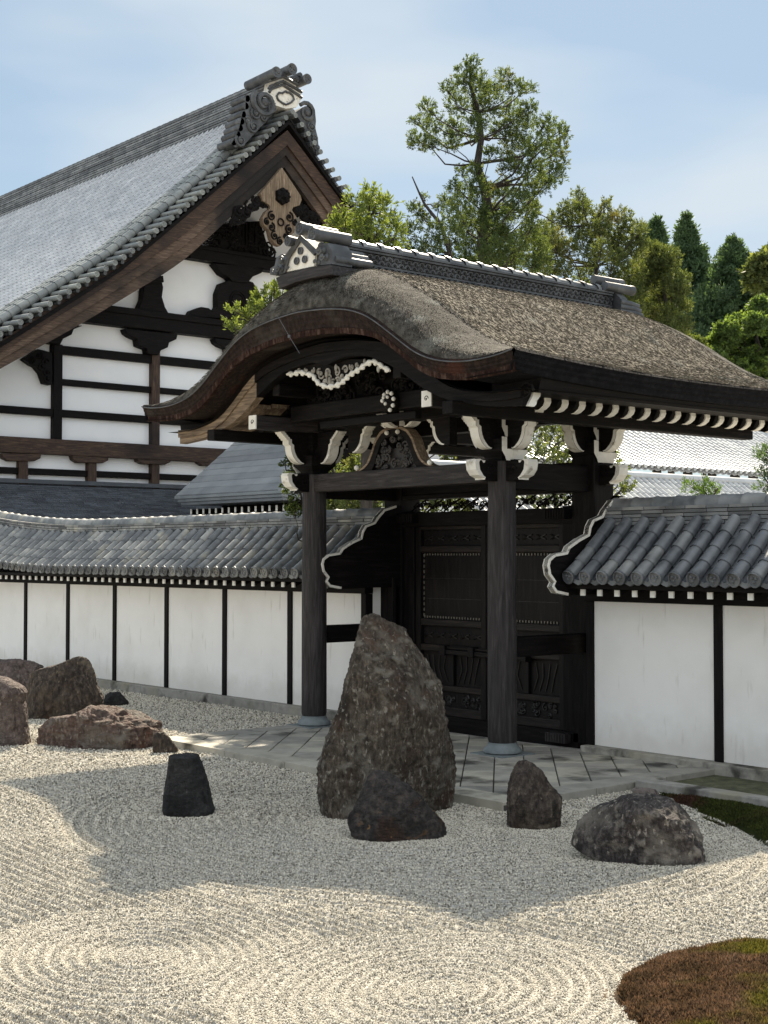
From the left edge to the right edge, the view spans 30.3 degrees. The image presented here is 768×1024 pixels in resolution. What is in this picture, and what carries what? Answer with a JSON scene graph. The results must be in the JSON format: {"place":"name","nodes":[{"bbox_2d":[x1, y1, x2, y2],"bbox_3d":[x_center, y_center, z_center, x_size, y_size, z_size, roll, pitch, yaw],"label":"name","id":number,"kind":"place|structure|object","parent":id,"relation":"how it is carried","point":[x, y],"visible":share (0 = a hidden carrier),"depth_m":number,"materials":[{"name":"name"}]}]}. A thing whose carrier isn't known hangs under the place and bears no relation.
{"place":"outdoors","nodes":[
{"label":"outdoors","id":0,"kind":"place"},
{"bbox_2d":[0,63,465,529],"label":"temple hall","id":1,"kind":"structure","parent":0,"point":[130,267],"depth_m":43.72,"materials":[{"name":"grey wood"}]},
{"bbox_2d":[0,687,767,1023],"bbox_3d":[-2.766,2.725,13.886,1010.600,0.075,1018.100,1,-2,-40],"label":"gravel ground","id":2,"kind":"structure","parent":0,"point":[398,894],"depth_m":9.25,"materials":[{"name":"grey gravel"}]},
{"bbox_2d":[0,676,30,746],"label":"rock","id":3,"kind":"object","parent":2,"relation":"on","point":[14,725],"visible":0.98,"depth_m":17.12,"materials":[{"name":"stone"}]},
{"bbox_2d":[0,658,43,687],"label":"rock","id":4,"kind":"object","parent":2,"relation":"on","point":[18,670],"visible":0.5,"depth_m":23.57,"materials":[{"name":"brown stone"}]},
{"bbox_2d":[26,656,103,719],"bbox_3d":[-4.546,2.554,20.208,1.108,0.992,0.660,0,-2,-8],"label":"rock","id":5,"kind":"object","parent":2,"relation":"on","point":[69,687],"visible":0.88,"depth_m":19.99,"materials":[{"name":"brown stone"}]},
{"bbox_2d":[36,705,163,750],"bbox_3d":[-3.456,2.653,17.127,1.568,0.644,0.733,0,-2,14],"label":"rock","id":6,"kind":"object","parent":2,"relation":"on","point":[106,727],"visible":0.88,"depth_m":16.91,"materials":[{"name":"brown stone"}]},
{"bbox_2d":[104,692,128,705],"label":"rock","id":7,"kind":"object","parent":2,"relation":"on","point":[114,698],"visible":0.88,"depth_m":21.73,"materials":[{"name":"black stone"}]},
{"bbox_2d":[153,731,178,753],"bbox_3d":[-2.548,2.746,16.595,0.305,0.362,0.195,0,-2,-4],"label":"rock","id":8,"kind":"object","parent":2,"relation":"on","point":[163,742],"visible":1,"depth_m":16.51,"materials":[{"name":"brown stone"}]},
{"bbox_2d":[162,753,214,817],"bbox_3d":[-1.749,2.493,12.722,0.466,0.652,0.391,0,-2,-2],"label":"rock","id":9,"kind":"object","parent":2,"relation":"on","point":[187,792],"visible":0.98,"depth_m":12.57,"materials":[{"name":"black stone"}]},
{"bbox_2d":[0,505,400,719],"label":"garden wall","id":10,"kind":"structure","parent":2,"relation":"on","point":[207,608],"depth_m":22.49,"materials":[{"name":"paint"}]},
{"bbox_2d":[221,278,287,334],"bbox_3d":[-2.357,-0.645,26.829,1.809,7.733,1.548,-1,-2,30],"label":"garden pine","id":11,"kind":"object","parent":2,"relation":"on","point":[258,300],"visible":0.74,"depth_m":26.99,"materials":[{"name":"green plant"}]},
{"bbox_2d":[174,442,376,514],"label":"roof","id":12,"kind":"structure","parent":2,"relation":"on","point":[235,478],"depth_m":38.13,"materials":[{"name":"grey tile"}]},
{"bbox_2d":[278,455,301,541],"bbox_3d":[-1.235,1.010,19.967,0.569,4.005,0.534,0,-2,6],"label":"garden shrub","id":13,"kind":"object","parent":2,"relation":"on","point":[293,508],"visible":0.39,"depth_m":19.96,"materials":[{"name":"green plant"}]},
{"bbox_2d":[322,178,412,507],"bbox_3d":[-0.389,-1.530,26.324,1.810,9.472,2.451,0,-2,-2],"label":"juniper tree","id":14,"kind":"object","parent":2,"relation":"on","point":[366,206],"visible":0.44,"depth_m":26.27,"materials":[{"name":"green plant"}]},
{"bbox_2d":[316,613,456,819],"bbox_3d":[0.022,1.894,12.801,1.244,1.946,0.951,0,-2,5],"label":"rock","id":15,"kind":"object","parent":2,"relation":"on","point":[390,717],"visible":0.95,"depth_m":12.51,"materials":[{"name":"grey stone"}]},
{"bbox_2d":[347,769,446,841],"bbox_3d":[0.116,2.464,11.658,0.807,0.680,0.470,1,-2,-17],"label":"rock","id":16,"kind":"object","parent":2,"relation":"on","point":[388,807],"visible":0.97,"depth_m":11.50,"materials":[{"name":"grey stone"}]},
{"bbox_2d":[326,452,477,511],"bbox_3d":[0.243,0.775,30.419,4.443,5.115,2.635,1,-2,-23],"label":"garden shrub","id":17,"kind":"object","parent":2,"relation":"on","point":[351,463],"visible":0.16,"depth_m":29.97,"materials":[{"name":"green plant"}]},
{"bbox_2d":[397,176,471,460],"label":"juniper tree","id":18,"kind":"object","parent":2,"relation":"on","point":[439,240],"visible":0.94,"depth_m":45.37,"materials":[{"name":"green plant"}]},
{"bbox_2d":[141,222,767,758],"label":"temple gate","id":19,"kind":"structure","parent":2,"relation":"on","point":[399,364],"depth_m":17.03,"materials":[{"name":"brown wood"}]},
{"bbox_2d":[416,525,486,719],"bbox_3d":[0.909,1.446,18.794,0.105,2.540,1.350,1,-2,-40],"label":"door leaf","id":20,"kind":"structure","parent":19,"relation":"in","point":[451,561],"depth_m":18.75,"materials":[{"name":"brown wood"}]},
{"bbox_2d":[487,523,562,729],"bbox_3d":[1.793,1.414,17.748,0.105,2.540,1.350,1,-2,-40],"label":"door leaf","id":21,"kind":"structure","parent":19,"relation":"in","point":[539,610],"depth_m":17.61,"materials":[{"name":"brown wood"}]},
{"bbox_2d":[405,53,573,459],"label":"juniper tree","id":22,"kind":"object","parent":2,"relation":"on","point":[485,225],"visible":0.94,"depth_m":51.64,"materials":[{"name":"green plant"}]},
{"bbox_2d":[506,760,561,829],"bbox_3d":[1.278,2.458,12.076,0.476,0.679,0.347,0,-2,-3],"label":"rock","id":23,"kind":"object","parent":2,"relation":"on","point":[534,799],"visible":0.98,"depth_m":11.96,"materials":[{"name":"grey stone"}]},
{"bbox_2d":[495,185,651,313],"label":"juniper tree","id":24,"kind":"object","parent":2,"relation":"on","point":[616,254],"visible":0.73,"depth_m":63.30,"materials":[{"name":"green plant"}]},
{"bbox_2d":[517,424,637,507],"bbox_3d":[3.886,0.610,28.016,2.133,5.297,2.422,-1,-2,33],"label":"garden shrub","id":25,"kind":"object","parent":2,"relation":"on","point":[561,456],"visible":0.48,"depth_m":28.03,"materials":[{"name":"green plant"}]},
{"bbox_2d":[432,460,767,509],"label":"tiled hall","id":26,"kind":"structure","parent":2,"relation":"on","point":[656,484],"depth_m":31.82,"materials":[{"name":"grey tile"}]},
{"bbox_2d":[571,792,705,865],"bbox_3d":[1.931,2.467,10.821,1.012,0.651,0.584,0,-2,5],"label":"rock","id":27,"kind":"object","parent":2,"relation":"on","point":[654,829],"visible":0.95,"depth_m":10.62,"materials":[{"name":"grey stone"}]},
{"bbox_2d":[631,787,658,794],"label":"rock","id":28,"kind":"object","parent":2,"relation":"on","point":[641,790],"visible":0.41,"depth_m":13.41,"materials":[{"name":"grey stone"}]},
{"bbox_2d":[620,213,671,472],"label":"cedar tree","id":29,"kind":"object","parent":2,"relation":"on","point":[656,225],"visible":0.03,"depth_m":99.47,"materials":[{"name":"green plant"}]},
{"bbox_2d":[542,492,767,781],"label":"garden wall","id":30,"kind":"structure","parent":2,"relation":"on","point":[673,590],"depth_m":15.18,"materials":[{"name":"paint"}]},
{"bbox_2d":[629,238,695,473],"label":"juniper tree","id":31,"kind":"object","parent":2,"relation":"on","point":[663,302],"visible":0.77,"depth_m":64.93,"materials":[{"name":"green plant"}]},
{"bbox_2d":[641,209,716,474],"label":"cedar tree","id":32,"kind":"object","parent":2,"relation":"on","point":[686,237],"visible":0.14,"depth_m":94.95,"materials":[{"name":"green plant"}]},
{"bbox_2d":[601,936,767,1023],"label":"moss mound","id":33,"kind":"object","parent":2,"relation":"on","point":[723,982],"visible":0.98,"depth_m":7.34,"materials":[{"name":"brown plant"}]},
{"bbox_2d":[685,332,711,475],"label":"broadleaf tree","id":34,"kind":"object","parent":2,"relation":"on","point":[702,340],"visible":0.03,"depth_m":65.38,"materials":[{"name":"green plant"}]},
{"bbox_2d":[679,472,722,495],"bbox_3d":[5.380,1.227,24.017,0.751,3.819,0.742,0,-2,12],"label":"garden pine","id":35,"kind":"object","parent":2,"relation":"on","point":[704,487],"visible":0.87,"depth_m":24.00,"materials":[{"name":"green plant"}]},
{"bbox_2d":[635,778,767,806],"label":"drain curb","id":36,"kind":"structure","parent":2,"relation":"on","point":[658,785],"depth_m":13.30,"materials":[{"name":"stone"}]},
{"bbox_2d":[659,792,767,845],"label":"moss bed","id":37,"kind":"object","parent":2,"relation":"on","point":[750,818],"visible":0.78,"depth_m":12.32,"materials":[{"name":"green plant"}]},
{"bbox_2d":[679,232,752,477],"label":"cedar tree","id":38,"kind":"object","parent":2,"relation":"on","point":[721,294],"visible":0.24,"depth_m":90.46,"materials":[{"name":"green plant"}]},
{"bbox_2d":[673,775,767,795],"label":"gutter floor","id":39,"kind":"structure","parent":2,"relation":"on","point":[738,784],"depth_m":14.14,"materials":[{"name":"grey stone"}]},
{"bbox_2d":[706,293,767,478],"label":"broadleaf tree","id":40,"kind":"object","parent":2,"relation":"on","point":[740,339],"visible":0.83,"depth_m":66.97,"materials":[{"name":"green plant"}]},
{"bbox_2d":[735,241,767,297],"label":"broadleaf tree","id":41,"kind":"object","parent":2,"relation":"on","point":[753,272],"visible":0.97,"depth_m":83.52,"materials":[{"name":"green plant"}]},
{"bbox_2d":[751,441,767,492],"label":"garden pine","id":42,"kind":"object","parent":2,"relation":"on","point":[762,454],"visible":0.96,"depth_m":23.92,"materials":[{"name":"green plant"}]},
{"bbox_2d":[0,0,767,478],"label":"sky","id":43,"kind":"structure","parent":0,"point":[664,103],"materials":[{"name":"blue"}]},
{"bbox_2d":[169,721,714,811],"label":"pavement","id":44,"kind":"structure","parent":0,"point":[505,807],"depth_m":14.83,"materials":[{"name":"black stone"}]},
{"bbox_2d":[443,425,767,511],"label":"tiled hall","id":45,"kind":"structure","parent":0,"point":[639,450],"depth_m":40.36,"materials":[{"name":"grey tile"}]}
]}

